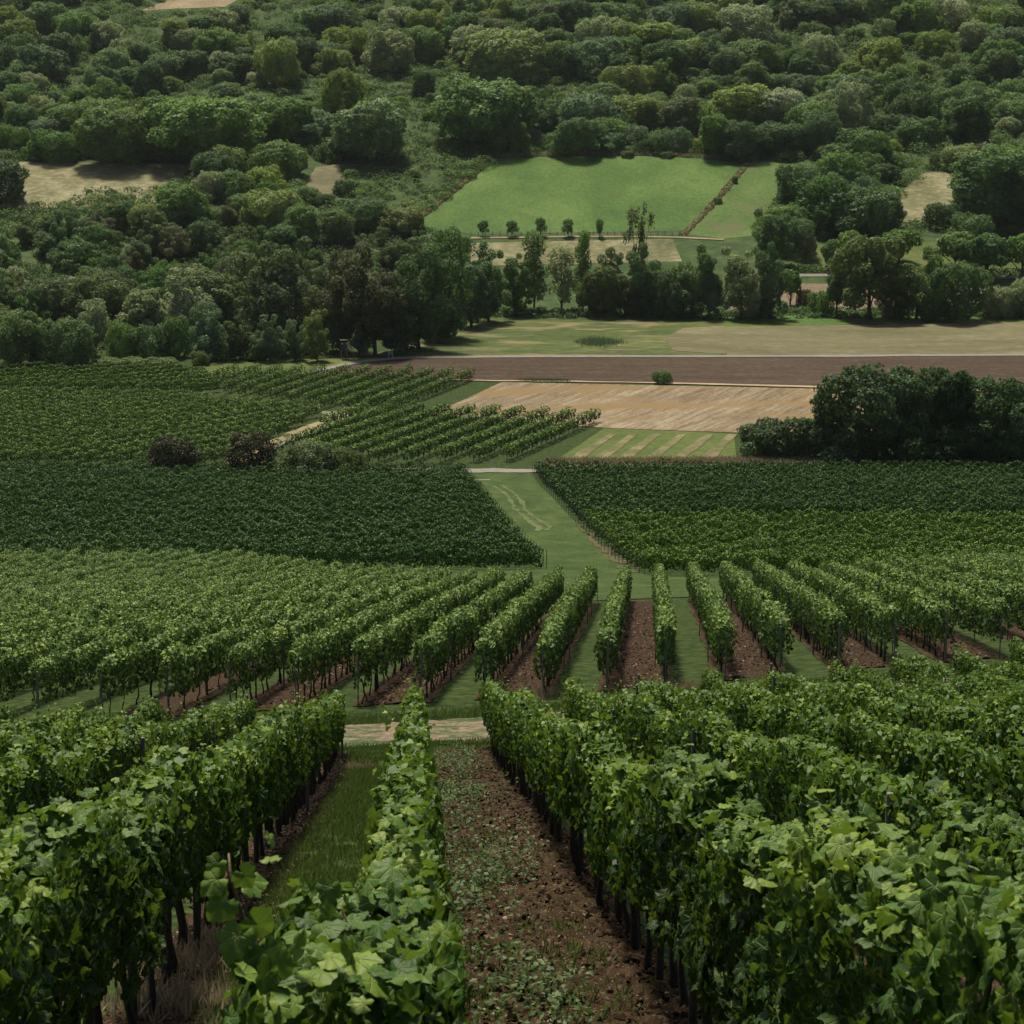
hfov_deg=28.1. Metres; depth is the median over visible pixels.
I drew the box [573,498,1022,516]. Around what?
vine row
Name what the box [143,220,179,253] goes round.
broadleaf tree
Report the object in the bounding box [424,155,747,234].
hill meadow
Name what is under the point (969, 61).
bush
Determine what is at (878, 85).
broadleaf tree
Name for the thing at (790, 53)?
broadleaf tree
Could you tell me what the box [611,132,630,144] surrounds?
bush
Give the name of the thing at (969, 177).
broadleaf tree
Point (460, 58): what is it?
bush
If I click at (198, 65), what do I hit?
domed tree
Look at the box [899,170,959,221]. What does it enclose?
dry hill field
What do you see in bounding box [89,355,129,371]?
bramble
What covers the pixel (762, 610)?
vine row
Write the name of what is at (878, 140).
broadleaf tree
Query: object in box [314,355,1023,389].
plowed field
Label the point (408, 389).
vine row
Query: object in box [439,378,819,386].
dirt path
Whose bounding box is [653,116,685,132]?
bush
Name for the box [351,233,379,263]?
upright tree
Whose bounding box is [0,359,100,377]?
vine row
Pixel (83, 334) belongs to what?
broadleaf tree
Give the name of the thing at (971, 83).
bush
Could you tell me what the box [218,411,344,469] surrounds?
vineyard path
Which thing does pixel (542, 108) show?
bush
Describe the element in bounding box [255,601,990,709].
soil clods
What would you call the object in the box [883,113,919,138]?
domed tree
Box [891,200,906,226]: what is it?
broadleaf tree
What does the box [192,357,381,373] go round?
light meadow
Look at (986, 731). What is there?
vine row
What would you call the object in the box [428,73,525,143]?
broadleaf tree
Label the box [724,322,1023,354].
fallow field
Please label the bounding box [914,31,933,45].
bush
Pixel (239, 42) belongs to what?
broadleaf tree
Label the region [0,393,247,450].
vine row
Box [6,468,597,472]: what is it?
cross road
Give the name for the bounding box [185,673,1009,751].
dirt track
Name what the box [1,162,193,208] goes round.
pale hillside field
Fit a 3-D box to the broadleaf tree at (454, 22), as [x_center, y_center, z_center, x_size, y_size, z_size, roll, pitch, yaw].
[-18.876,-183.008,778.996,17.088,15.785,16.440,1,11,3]
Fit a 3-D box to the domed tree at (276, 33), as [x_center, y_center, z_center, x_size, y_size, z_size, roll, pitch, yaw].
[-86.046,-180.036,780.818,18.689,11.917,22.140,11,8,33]
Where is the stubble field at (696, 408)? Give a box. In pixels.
[433,382,982,431]
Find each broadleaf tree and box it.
[0,17,39,43]
[0,43,24,72]
[0,91,15,107]
[0,97,7,124]
[0,159,29,203]
[0,279,16,309]
[0,290,27,330]
[0,307,47,366]
[1,31,37,56]
[2,82,39,107]
[3,103,38,131]
[8,60,54,82]
[10,283,47,317]
[12,264,52,295]
[14,289,55,336]
[19,71,48,92]
[20,128,77,162]
[27,119,61,133]
[31,314,97,366]
[36,102,77,132]
[47,13,71,33]
[49,211,71,242]
[55,9,96,41]
[61,97,123,138]
[63,210,90,240]
[70,105,153,165]
[70,217,102,241]
[78,64,129,101]
[81,19,109,43]
[86,9,110,21]
[88,253,125,271]
[89,20,122,48]
[90,45,139,69]
[91,209,116,239]
[96,270,138,306]
[104,263,139,284]
[124,229,158,268]
[128,60,170,98]
[135,264,168,299]
[136,95,183,115]
[142,92,267,159]
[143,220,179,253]
[144,258,183,287]
[146,130,195,158]
[167,27,201,49]
[175,230,193,254]
[188,148,240,183]
[188,299,227,360]
[190,170,231,205]
[194,243,217,272]
[200,167,254,205]
[201,144,247,172]
[203,35,245,49]
[205,296,243,329]
[207,82,244,98]
[208,248,249,289]
[209,68,239,83]
[211,252,267,304]
[216,198,242,228]
[222,100,258,114]
[226,235,267,270]
[228,193,258,216]
[232,226,254,243]
[236,92,273,113]
[238,187,302,226]
[242,139,309,176]
[245,164,286,191]
[249,314,289,360]
[250,36,301,86]
[251,126,272,144]
[255,96,319,141]
[264,244,299,284]
[277,36,323,70]
[278,106,334,137]
[285,319,305,360]
[286,274,323,289]
[292,5,334,32]
[301,283,319,309]
[302,309,328,360]
[306,262,331,289]
[308,2,360,35]
[310,47,355,74]
[313,40,343,66]
[314,67,370,113]
[320,24,368,60]
[324,0,359,21]
[327,97,407,160]
[332,44,362,63]
[339,241,391,277]
[343,197,398,230]
[360,28,414,71]
[371,23,403,37]
[377,5,413,30]
[392,235,440,288]
[403,8,447,34]
[405,26,446,62]
[406,0,433,12]
[407,230,425,256]
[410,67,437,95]
[420,0,449,13]
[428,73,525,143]
[441,10,479,48]
[448,24,482,58]
[450,0,487,15]
[460,28,548,86]
[463,16,507,28]
[472,84,539,143]
[475,9,500,23]
[484,121,530,155]
[486,0,515,20]
[503,5,529,22]
[520,85,547,101]
[531,40,587,77]
[546,109,576,130]
[546,117,610,154]
[557,0,597,25]
[558,91,627,134]
[564,36,623,78]
[574,15,621,43]
[586,81,629,107]
[588,0,640,24]
[593,117,630,139]
[597,62,658,98]
[607,20,644,44]
[608,52,638,81]
[643,2,694,30]
[659,25,694,42]
[661,40,691,68]
[677,36,711,64]
[698,111,732,154]
[700,258,724,316]
[707,0,717,7]
[708,47,747,75]
[709,119,767,160]
[715,3,775,43]
[749,242,791,318]
[751,208,794,263]
[755,204,809,234]
[766,73,818,95]
[768,0,817,15]
[773,216,816,253]
[774,162,821,202]
[776,0,832,26]
[781,44,816,72]
[783,98,840,146]
[785,173,864,227]
[794,397,849,454]
[800,32,844,67]
[800,111,842,155]
[807,93,844,108]
[813,150,866,183]
[813,360,925,458]
[815,142,855,158]
[823,78,873,135]
[834,126,895,161]
[848,69,889,100]
[849,37,907,71]
[856,0,914,21]
[856,153,884,170]
[864,366,954,458]
[880,62,927,91]
[881,76,929,114]
[886,88,941,125]
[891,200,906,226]
[893,245,943,318]
[914,29,953,57]
[921,202,958,226]
[924,367,985,451]
[928,0,969,28]
[937,139,1023,222]
[938,142,980,171]
[939,114,981,144]
[941,63,991,90]
[943,91,994,143]
[945,374,1023,462]
[947,211,995,243]
[949,84,987,102]
[969,5,1013,35]
[976,22,1003,35]
[981,143,1023,159]
[984,384,1023,452]
[989,159,1023,226]
[990,109,1022,123]
[991,98,1023,132]
[995,76,1023,99]
[1000,91,1023,102]
[1011,0,1023,9]
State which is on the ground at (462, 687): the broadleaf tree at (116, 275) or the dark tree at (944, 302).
the broadleaf tree at (116, 275)
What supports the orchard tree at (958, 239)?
on the orchard meadow at (914, 256)
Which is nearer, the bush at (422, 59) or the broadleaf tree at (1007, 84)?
the broadleaf tree at (1007, 84)
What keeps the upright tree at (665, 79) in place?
on the ground at (462, 687)
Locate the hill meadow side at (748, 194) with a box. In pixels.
[687,162,810,238]
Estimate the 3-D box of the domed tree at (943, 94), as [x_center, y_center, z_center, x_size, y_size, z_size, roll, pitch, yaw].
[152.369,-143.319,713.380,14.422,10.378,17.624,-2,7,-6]
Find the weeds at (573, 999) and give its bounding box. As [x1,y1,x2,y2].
[436,742,614,1023]
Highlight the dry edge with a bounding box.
[577,525,636,571]
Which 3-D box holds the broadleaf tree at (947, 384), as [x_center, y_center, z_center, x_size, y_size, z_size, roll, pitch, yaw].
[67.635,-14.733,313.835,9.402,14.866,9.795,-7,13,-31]
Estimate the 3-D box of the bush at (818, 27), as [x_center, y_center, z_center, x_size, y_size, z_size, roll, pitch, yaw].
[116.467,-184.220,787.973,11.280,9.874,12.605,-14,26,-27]
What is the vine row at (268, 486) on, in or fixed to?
on the ground at (462, 687)
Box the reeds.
[569,334,628,348]
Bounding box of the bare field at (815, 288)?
[720,283,1012,311]
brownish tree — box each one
[315,249,365,351]
[341,244,407,354]
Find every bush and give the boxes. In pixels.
[0,102,15,114]
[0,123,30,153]
[15,0,37,10]
[27,93,54,117]
[38,101,58,119]
[43,90,61,101]
[47,0,62,5]
[56,96,71,104]
[73,34,92,57]
[76,134,100,156]
[105,318,140,361]
[107,37,140,55]
[118,199,134,211]
[123,0,143,5]
[124,47,134,61]
[124,323,171,358]
[127,43,155,64]
[130,203,158,216]
[133,96,150,107]
[146,89,163,97]
[146,434,204,472]
[153,75,184,90]
[158,314,192,357]
[188,193,213,207]
[190,91,205,99]
[190,350,209,364]
[197,207,219,223]
[209,204,223,212]
[212,342,238,361]
[220,429,277,473]
[221,81,240,88]
[223,316,255,358]
[232,46,255,56]
[237,0,256,8]
[242,345,267,360]
[244,72,269,85]
[251,187,268,203]
[255,180,280,198]
[279,438,338,473]
[289,23,309,36]
[294,70,307,83]
[296,185,322,203]
[299,95,312,100]
[312,141,346,162]
[314,193,335,205]
[317,445,369,473]
[332,179,354,193]
[343,14,363,26]
[350,320,369,354]
[365,4,388,17]
[365,83,377,89]
[389,90,406,99]
[393,101,406,110]
[394,96,408,104]
[398,65,411,70]
[399,201,414,208]
[407,168,420,176]
[415,56,433,64]
[421,111,435,120]
[425,92,441,104]
[433,60,446,66]
[433,138,450,148]
[436,129,445,135]
[439,5,456,19]
[455,50,466,67]
[525,128,545,147]
[532,101,550,122]
[535,0,550,5]
[543,133,555,145]
[552,92,567,104]
[563,31,573,42]
[576,264,622,315]
[587,68,607,91]
[593,132,625,155]
[609,268,643,315]
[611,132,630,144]
[614,116,637,129]
[620,150,635,156]
[624,124,648,150]
[626,0,649,18]
[637,134,669,154]
[638,8,652,19]
[639,36,655,54]
[643,90,667,101]
[648,93,668,115]
[651,370,672,384]
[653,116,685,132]
[657,151,675,157]
[659,1,676,8]
[659,126,693,154]
[672,83,695,99]
[682,67,701,77]
[690,135,708,152]
[695,77,720,94]
[696,105,711,124]
[713,197,722,203]
[716,74,734,89]
[731,176,737,182]
[732,75,756,89]
[736,422,798,456]
[747,58,768,76]
[748,415,830,458]
[758,3,779,19]
[760,71,786,91]
[774,34,791,47]
[786,95,814,104]
[795,289,810,306]
[798,20,831,42]
[808,289,834,315]
[811,423,878,465]
[818,64,829,77]
[821,211,848,231]
[836,60,862,75]
[843,25,866,41]
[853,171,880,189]
[864,420,940,466]
[866,113,892,132]
[869,163,905,182]
[870,17,897,37]
[873,9,893,24]
[873,95,889,109]
[884,36,900,42]
[884,152,906,167]
[885,139,903,153]
[887,128,910,147]
[899,31,919,47]
[908,60,934,76]
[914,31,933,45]
[915,415,995,465]
[928,151,952,170]
[931,32,955,46]
[934,15,951,32]
[939,118,971,146]
[940,51,961,68]
[960,79,989,91]
[966,57,977,65]
[966,413,1023,464]
[968,142,997,151]
[970,6,981,13]
[977,284,1023,318]
[994,116,1022,136]
[1004,26,1023,38]
[1009,277,1023,315]
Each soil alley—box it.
[123,617,348,714]
[254,642,384,709]
[370,610,494,704]
[434,747,569,852]
[445,846,692,1023]
[502,629,552,694]
[612,600,659,686]
[650,763,1023,1006]
[721,601,769,677]
[792,619,882,668]
[850,603,989,659]
[937,597,1023,639]
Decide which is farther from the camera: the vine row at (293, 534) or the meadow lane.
the meadow lane
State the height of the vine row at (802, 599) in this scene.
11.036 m
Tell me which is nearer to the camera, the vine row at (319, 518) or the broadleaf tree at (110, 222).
the vine row at (319, 518)
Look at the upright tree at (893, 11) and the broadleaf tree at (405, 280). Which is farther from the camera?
the upright tree at (893, 11)
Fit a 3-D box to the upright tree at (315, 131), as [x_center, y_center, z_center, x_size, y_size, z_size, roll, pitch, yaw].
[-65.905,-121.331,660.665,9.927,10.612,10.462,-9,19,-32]
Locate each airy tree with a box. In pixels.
[521,226,549,307]
[542,244,577,309]
[571,226,591,309]
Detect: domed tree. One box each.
[0,9,23,39]
[0,227,9,238]
[0,233,20,268]
[14,43,70,80]
[14,272,73,328]
[24,1,69,31]
[35,30,78,62]
[57,259,80,285]
[82,96,120,116]
[85,277,121,320]
[114,66,137,90]
[119,246,145,269]
[143,52,185,84]
[154,181,212,224]
[158,261,208,300]
[163,95,209,126]
[171,50,209,76]
[174,16,221,37]
[207,50,237,71]
[208,7,238,34]
[208,53,255,79]
[211,247,246,271]
[260,240,277,268]
[264,22,310,51]
[296,248,323,274]
[307,0,335,7]
[311,301,347,338]
[338,249,381,277]
[344,265,378,289]
[377,205,424,236]
[399,10,431,28]
[399,24,428,40]
[489,26,522,40]
[525,0,565,28]
[525,13,564,34]
[574,16,602,33]
[608,93,655,126]
[609,34,643,65]
[623,0,662,9]
[626,20,682,45]
[676,0,719,31]
[705,82,777,125]
[713,0,753,21]
[727,37,765,56]
[734,41,784,73]
[747,86,808,124]
[758,120,810,155]
[788,54,819,77]
[821,0,852,21]
[822,183,903,238]
[823,73,873,114]
[831,0,862,16]
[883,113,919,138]
[895,0,941,33]
[896,116,945,148]
[931,84,967,108]
[939,96,986,124]
[971,38,1023,68]
[976,3,1023,28]
[979,47,1019,80]
[981,26,1023,54]
[984,88,1003,106]
[989,97,1012,113]
[1007,55,1023,76]
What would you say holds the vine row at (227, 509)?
on the ground at (462, 687)
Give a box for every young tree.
[477,220,489,232]
[506,219,519,233]
[535,216,546,234]
[561,218,573,233]
[596,219,603,237]
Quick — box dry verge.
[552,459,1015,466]
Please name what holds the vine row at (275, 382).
on the ground at (462, 687)
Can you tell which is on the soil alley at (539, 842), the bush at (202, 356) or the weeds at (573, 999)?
the weeds at (573, 999)
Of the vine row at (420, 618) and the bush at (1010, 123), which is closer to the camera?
the vine row at (420, 618)
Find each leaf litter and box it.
[101,752,359,1023]
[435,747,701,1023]
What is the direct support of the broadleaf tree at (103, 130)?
on the pale hillside field at (46, 183)
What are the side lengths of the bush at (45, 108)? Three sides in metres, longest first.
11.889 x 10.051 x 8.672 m
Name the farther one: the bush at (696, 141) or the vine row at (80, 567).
the bush at (696, 141)
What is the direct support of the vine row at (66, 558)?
on the ground at (462, 687)
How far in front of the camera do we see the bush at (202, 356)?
421.64 m
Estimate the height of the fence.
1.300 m
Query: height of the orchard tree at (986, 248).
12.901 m
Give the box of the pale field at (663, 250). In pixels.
[471,239,681,264]
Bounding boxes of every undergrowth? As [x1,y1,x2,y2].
[0,0,1023,235]
[0,207,479,356]
[484,304,1023,319]
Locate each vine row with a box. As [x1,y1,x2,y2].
[0,358,132,380]
[0,359,60,374]
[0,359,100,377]
[0,360,19,369]
[0,362,159,385]
[0,363,186,389]
[0,385,120,419]
[0,386,34,401]
[0,386,57,405]
[0,386,77,407]
[0,386,99,414]
[0,388,142,422]
[0,388,162,424]
[0,388,180,430]
[0,390,195,434]
[0,391,214,442]
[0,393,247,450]
[0,394,228,445]
[0,395,262,457]
[0,398,281,462]
[0,458,223,472]
[0,460,467,474]
[0,462,465,476]
[0,465,468,478]
[0,467,471,480]
[0,471,472,486]
[0,471,474,485]
[0,474,475,487]
[0,476,478,490]
[0,477,475,491]
[0,478,479,494]
[0,481,483,496]
[0,482,482,498]
[0,485,486,500]
[0,486,488,503]
[0,489,487,505]
[0,490,488,507]
[0,494,493,509]
[0,495,495,512]
[0,498,497,516]
[0,500,499,518]
[0,501,501,520]
[0,506,505,525]
[0,508,504,529]
[0,512,510,531]
[0,514,512,534]
[0,517,512,537]
[0,520,517,539]
[0,523,516,541]
[0,524,522,544]
[0,527,525,547]
[0,530,524,549]
[0,533,530,555]
[0,535,533,557]
[0,537,536,559]
[0,541,536,562]
[0,541,543,566]
[0,546,13,565]
[0,546,35,571]
[0,546,81,577]
[0,546,106,586]
[0,546,174,605]
[0,547,59,578]
[0,547,198,601]
[0,548,127,593]
[0,548,150,593]
[0,548,220,608]
[0,548,257,611]
[0,549,243,611]
[0,553,274,618]
[0,553,291,632]
[0,554,308,647]
[0,559,326,672]
[0,559,345,677]
[0,561,363,701]
[0,686,346,1023]
[0,689,256,881]
[0,695,166,804]
[0,699,89,744]
[0,700,14,723]
[1,469,470,484]
[1,505,503,522]
[14,399,298,463]
[21,364,205,390]
[28,561,384,714]
[42,399,315,464]
[59,369,208,391]
[72,402,322,465]
[96,562,404,714]
[97,370,211,392]
[101,411,307,464]
[132,420,291,463]
[135,375,216,391]
[157,565,427,715]
[169,427,274,459]
[182,377,220,392]
[197,441,254,461]
[200,674,472,1023]
[210,363,239,380]
[217,362,261,385]
[222,363,282,391]
[223,563,452,702]
[237,363,305,393]
[253,364,326,396]
[268,363,350,398]
[273,402,397,454]
[284,364,371,400]
[284,565,477,705]
[293,399,425,454]
[302,364,392,403]
[315,545,546,568]
[318,363,413,406]
[318,403,369,427]
[324,402,451,449]
[340,366,434,407]
[343,403,476,457]
[349,565,506,706]
[364,366,453,408]
[367,403,502,464]
[387,368,475,408]
[401,405,525,461]
[411,566,534,697]
[433,405,549,460]
[467,406,575,462]
[472,564,563,682]
[478,676,1023,1023]
[501,408,601,461]
[532,562,597,697]
[534,461,1023,475]
[535,457,1022,471]
[537,465,1023,480]
[538,464,1023,476]
[541,468,1021,481]
[542,472,1023,486]
[543,469,1023,483]
[544,473,1022,488]
[548,474,1023,488]
[549,477,1021,493]
[550,476,1022,489]
[551,478,1023,495]
[553,480,1023,497]
[555,482,1023,499]
[557,484,1023,501]
[559,487,1023,504]
[561,489,1023,506]
[561,677,1023,1013]
[566,491,1023,508]
[566,494,1023,510]
[568,496,1023,514]
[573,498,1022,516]
[573,501,1023,519]
[575,503,666,521]
[578,505,1023,524]
[583,506,1023,524]
[583,510,1023,529]
[586,513,1023,531]
[589,515,1023,533]
[592,518,1021,535]
[593,565,632,691]
[595,522,1023,539]
[598,524,1023,543]
[601,526,1023,546]
[604,528,1023,549]
[608,531,1023,550]
[611,534,1023,555]
[615,537,1023,558]
[618,537,1023,561]
[622,542,1020,564]
[626,545,1023,566]
[630,544,1022,567]
[632,671,1023,846]
[635,546,1022,569]
[639,549,1015,572]
[644,550,1022,574]
[651,560,677,682]
[685,557,738,681]
[698,663,1023,808]
[718,557,794,673]
[751,555,849,668]
[763,662,1023,743]
[785,556,901,662]
[819,557,955,662]
[820,651,1023,714]
[853,552,1013,658]
[884,551,1023,639]
[889,649,1023,695]
[919,551,1023,612]
[949,642,1023,682]
[951,548,1023,579]
[982,547,1023,576]
[1006,636,1023,679]
[1017,548,1023,563]
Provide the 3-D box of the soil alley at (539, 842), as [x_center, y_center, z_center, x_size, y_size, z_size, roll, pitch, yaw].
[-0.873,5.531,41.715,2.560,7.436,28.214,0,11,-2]
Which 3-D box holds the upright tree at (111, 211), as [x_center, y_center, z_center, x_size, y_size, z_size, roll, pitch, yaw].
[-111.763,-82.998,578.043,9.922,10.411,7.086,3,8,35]
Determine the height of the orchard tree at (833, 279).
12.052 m
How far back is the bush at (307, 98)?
713.40 m
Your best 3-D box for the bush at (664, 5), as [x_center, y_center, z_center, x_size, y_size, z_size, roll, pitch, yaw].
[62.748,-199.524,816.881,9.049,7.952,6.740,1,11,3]
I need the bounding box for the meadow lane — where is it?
[471,235,723,239]
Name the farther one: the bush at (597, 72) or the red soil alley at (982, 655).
the bush at (597, 72)
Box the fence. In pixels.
[478,231,679,235]
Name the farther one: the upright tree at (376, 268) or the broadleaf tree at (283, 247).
the broadleaf tree at (283, 247)
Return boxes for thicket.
[0,0,1023,234]
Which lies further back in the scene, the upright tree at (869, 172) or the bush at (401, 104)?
the bush at (401, 104)
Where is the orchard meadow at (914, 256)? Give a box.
[780,239,1020,272]
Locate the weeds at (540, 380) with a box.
[513,377,574,382]
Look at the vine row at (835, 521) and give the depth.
216.66 m
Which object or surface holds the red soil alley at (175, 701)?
on the ground at (462, 687)
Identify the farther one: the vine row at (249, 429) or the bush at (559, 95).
the bush at (559, 95)
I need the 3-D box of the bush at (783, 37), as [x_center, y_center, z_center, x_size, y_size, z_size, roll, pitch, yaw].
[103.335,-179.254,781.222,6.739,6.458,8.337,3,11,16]
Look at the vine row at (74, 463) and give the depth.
303.24 m
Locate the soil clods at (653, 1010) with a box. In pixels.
[436,746,717,1023]
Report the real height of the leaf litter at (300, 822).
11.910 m
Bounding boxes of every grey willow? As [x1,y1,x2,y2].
[0,249,29,287]
[60,276,76,296]
[160,267,214,334]
[232,236,312,345]
[827,234,915,319]
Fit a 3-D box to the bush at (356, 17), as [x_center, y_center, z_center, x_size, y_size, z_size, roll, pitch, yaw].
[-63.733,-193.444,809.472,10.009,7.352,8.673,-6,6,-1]
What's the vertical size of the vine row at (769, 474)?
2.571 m
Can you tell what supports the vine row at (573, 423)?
on the ground at (462, 687)
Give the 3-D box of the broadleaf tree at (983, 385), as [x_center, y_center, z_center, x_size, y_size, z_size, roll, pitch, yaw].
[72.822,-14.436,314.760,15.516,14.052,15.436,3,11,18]
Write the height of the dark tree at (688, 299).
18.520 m
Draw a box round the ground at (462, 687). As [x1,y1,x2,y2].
[0,0,1023,1023]
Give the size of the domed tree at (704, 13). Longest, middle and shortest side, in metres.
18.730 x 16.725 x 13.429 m
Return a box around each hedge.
[423,157,496,218]
[495,150,751,159]
[680,161,752,235]
[784,263,842,272]
[915,265,1023,276]
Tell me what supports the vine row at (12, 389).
on the ground at (462, 687)
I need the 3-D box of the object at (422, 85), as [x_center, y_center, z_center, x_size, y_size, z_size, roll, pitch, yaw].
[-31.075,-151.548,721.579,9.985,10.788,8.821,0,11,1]
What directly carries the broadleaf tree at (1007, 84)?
on the ground at (462, 687)
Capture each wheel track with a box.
[274,411,347,448]
[482,483,542,530]
[500,485,551,529]
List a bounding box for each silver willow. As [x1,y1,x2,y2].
[78,297,110,351]
[115,288,166,335]
[720,245,768,318]
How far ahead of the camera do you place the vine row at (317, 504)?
239.32 m
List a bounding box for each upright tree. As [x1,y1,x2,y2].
[0,5,23,33]
[0,67,26,96]
[0,249,14,272]
[0,267,7,294]
[2,272,18,289]
[8,238,22,265]
[12,215,36,247]
[32,222,67,256]
[37,209,63,231]
[46,232,104,279]
[55,268,129,337]
[63,266,102,294]
[66,82,99,104]
[70,225,122,263]
[73,257,100,283]
[84,222,123,258]
[90,75,133,106]
[102,200,131,231]
[121,101,151,137]
[126,205,169,244]
[136,274,168,327]
[157,15,188,44]
[159,225,190,263]
[163,263,242,332]
[170,203,198,228]
[186,217,227,256]
[191,23,238,59]
[211,232,232,251]
[211,275,252,311]
[223,236,236,251]
[228,4,250,27]
[237,30,255,52]
[246,225,268,245]
[263,223,297,259]
[273,281,320,339]
[283,201,322,245]
[294,121,322,147]
[298,259,322,308]
[300,266,335,288]
[304,297,330,332]
[315,208,356,245]
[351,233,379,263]
[359,271,378,315]
[369,226,397,264]
[370,266,400,315]
[384,238,413,270]
[468,27,488,43]
[529,98,558,133]
[538,27,568,51]
[602,0,634,6]
[639,97,666,129]
[641,37,691,76]
[649,57,677,94]
[656,93,702,135]
[681,0,702,4]
[689,29,724,72]
[717,3,747,30]
[735,58,767,85]
[793,0,835,30]
[815,69,845,95]
[819,166,852,186]
[850,151,881,185]
[860,54,890,76]
[890,1,918,30]
[953,17,989,50]
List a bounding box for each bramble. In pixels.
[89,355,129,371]
[116,356,163,369]
[141,356,185,370]
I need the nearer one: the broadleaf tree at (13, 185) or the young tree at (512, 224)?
the young tree at (512, 224)
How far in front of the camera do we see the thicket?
682.07 m
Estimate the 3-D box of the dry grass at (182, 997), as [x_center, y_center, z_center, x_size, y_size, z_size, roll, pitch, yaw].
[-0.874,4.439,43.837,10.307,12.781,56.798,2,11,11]
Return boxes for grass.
[39,658,1011,760]
[62,669,774,1023]
[183,748,384,1023]
[438,749,668,1023]
[537,453,1023,466]
[558,428,735,465]
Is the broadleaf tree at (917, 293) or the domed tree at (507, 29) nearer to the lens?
the broadleaf tree at (917, 293)
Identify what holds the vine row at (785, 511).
on the ground at (462, 687)
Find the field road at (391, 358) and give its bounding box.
[302,354,1023,373]
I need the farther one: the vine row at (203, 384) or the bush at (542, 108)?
the bush at (542, 108)
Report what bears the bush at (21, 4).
on the ground at (462, 687)
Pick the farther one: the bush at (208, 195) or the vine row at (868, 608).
the bush at (208, 195)
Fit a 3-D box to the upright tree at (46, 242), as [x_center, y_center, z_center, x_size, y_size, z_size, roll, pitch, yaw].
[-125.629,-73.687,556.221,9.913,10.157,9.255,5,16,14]
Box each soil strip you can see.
[102,753,347,1023]
[165,646,310,715]
[248,647,347,703]
[295,646,396,705]
[353,636,445,705]
[423,647,478,702]
[474,603,556,699]
[544,602,594,695]
[596,606,628,690]
[654,659,674,684]
[687,599,732,679]
[723,598,786,674]
[754,866,981,1008]
[790,619,842,670]
[812,607,892,666]
[857,614,950,661]
[902,610,1004,658]
[970,623,1023,642]
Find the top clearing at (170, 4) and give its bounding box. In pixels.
[142,0,235,10]
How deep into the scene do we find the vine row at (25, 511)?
230.03 m
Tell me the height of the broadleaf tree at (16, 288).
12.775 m
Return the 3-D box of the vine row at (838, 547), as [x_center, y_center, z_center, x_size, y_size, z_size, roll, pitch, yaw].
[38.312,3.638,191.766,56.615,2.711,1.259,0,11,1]
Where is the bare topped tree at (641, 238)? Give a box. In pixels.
[622,201,654,267]
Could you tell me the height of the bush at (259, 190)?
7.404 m
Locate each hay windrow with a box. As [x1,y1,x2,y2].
[573,434,615,459]
[591,434,636,458]
[616,434,660,458]
[647,434,685,458]
[674,434,713,457]
[700,434,736,461]
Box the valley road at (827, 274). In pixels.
[799,273,1023,278]
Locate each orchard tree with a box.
[780,268,801,304]
[795,230,816,258]
[819,238,844,274]
[824,272,843,312]
[838,230,861,244]
[881,228,923,263]
[932,231,975,263]
[965,232,1009,278]
[1007,233,1023,276]
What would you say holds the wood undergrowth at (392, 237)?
on the ground at (462, 687)
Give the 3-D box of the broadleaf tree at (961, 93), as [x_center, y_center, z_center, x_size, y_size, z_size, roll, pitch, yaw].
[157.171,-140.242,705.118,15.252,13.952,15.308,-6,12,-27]
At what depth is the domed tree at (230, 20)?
792.73 m
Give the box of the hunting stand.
[340,339,354,358]
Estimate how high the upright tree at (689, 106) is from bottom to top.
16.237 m
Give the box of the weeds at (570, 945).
[455,913,645,1018]
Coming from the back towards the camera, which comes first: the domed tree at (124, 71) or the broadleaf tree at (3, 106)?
the domed tree at (124, 71)
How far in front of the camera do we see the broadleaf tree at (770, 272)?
493.00 m
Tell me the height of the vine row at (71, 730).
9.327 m
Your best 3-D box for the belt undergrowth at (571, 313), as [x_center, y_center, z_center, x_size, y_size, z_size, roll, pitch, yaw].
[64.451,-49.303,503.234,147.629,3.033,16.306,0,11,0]
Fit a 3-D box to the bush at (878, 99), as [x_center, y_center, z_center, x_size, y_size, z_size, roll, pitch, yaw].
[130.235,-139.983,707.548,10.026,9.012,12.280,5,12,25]
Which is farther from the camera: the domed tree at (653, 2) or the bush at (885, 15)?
the domed tree at (653, 2)
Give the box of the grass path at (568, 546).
[450,472,861,601]
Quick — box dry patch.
[664,326,731,353]
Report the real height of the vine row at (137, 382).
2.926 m
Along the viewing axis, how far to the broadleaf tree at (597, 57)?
726.71 m
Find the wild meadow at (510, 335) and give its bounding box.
[348,315,726,356]
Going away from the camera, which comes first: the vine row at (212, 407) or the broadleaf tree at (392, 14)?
the vine row at (212, 407)
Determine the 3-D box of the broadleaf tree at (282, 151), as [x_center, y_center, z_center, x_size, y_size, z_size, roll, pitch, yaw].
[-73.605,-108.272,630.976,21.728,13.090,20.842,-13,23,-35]
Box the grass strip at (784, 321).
[721,316,1023,325]
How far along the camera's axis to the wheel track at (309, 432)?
339.14 m
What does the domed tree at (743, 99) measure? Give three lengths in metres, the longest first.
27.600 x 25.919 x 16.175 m
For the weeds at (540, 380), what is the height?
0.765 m
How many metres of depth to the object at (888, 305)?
495.61 m
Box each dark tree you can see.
[379,288,419,354]
[387,242,461,351]
[420,224,474,330]
[422,292,458,342]
[453,258,492,327]
[474,240,512,321]
[496,250,535,314]
[596,246,624,294]
[625,242,665,311]
[635,266,690,314]
[670,243,722,313]
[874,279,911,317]
[917,260,994,320]
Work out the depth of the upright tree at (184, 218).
579.88 m
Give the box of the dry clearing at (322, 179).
[305,164,344,197]
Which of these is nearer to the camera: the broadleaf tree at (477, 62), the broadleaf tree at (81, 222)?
the broadleaf tree at (81, 222)
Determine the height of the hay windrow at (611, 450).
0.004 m
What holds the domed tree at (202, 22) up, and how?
on the ground at (462, 687)

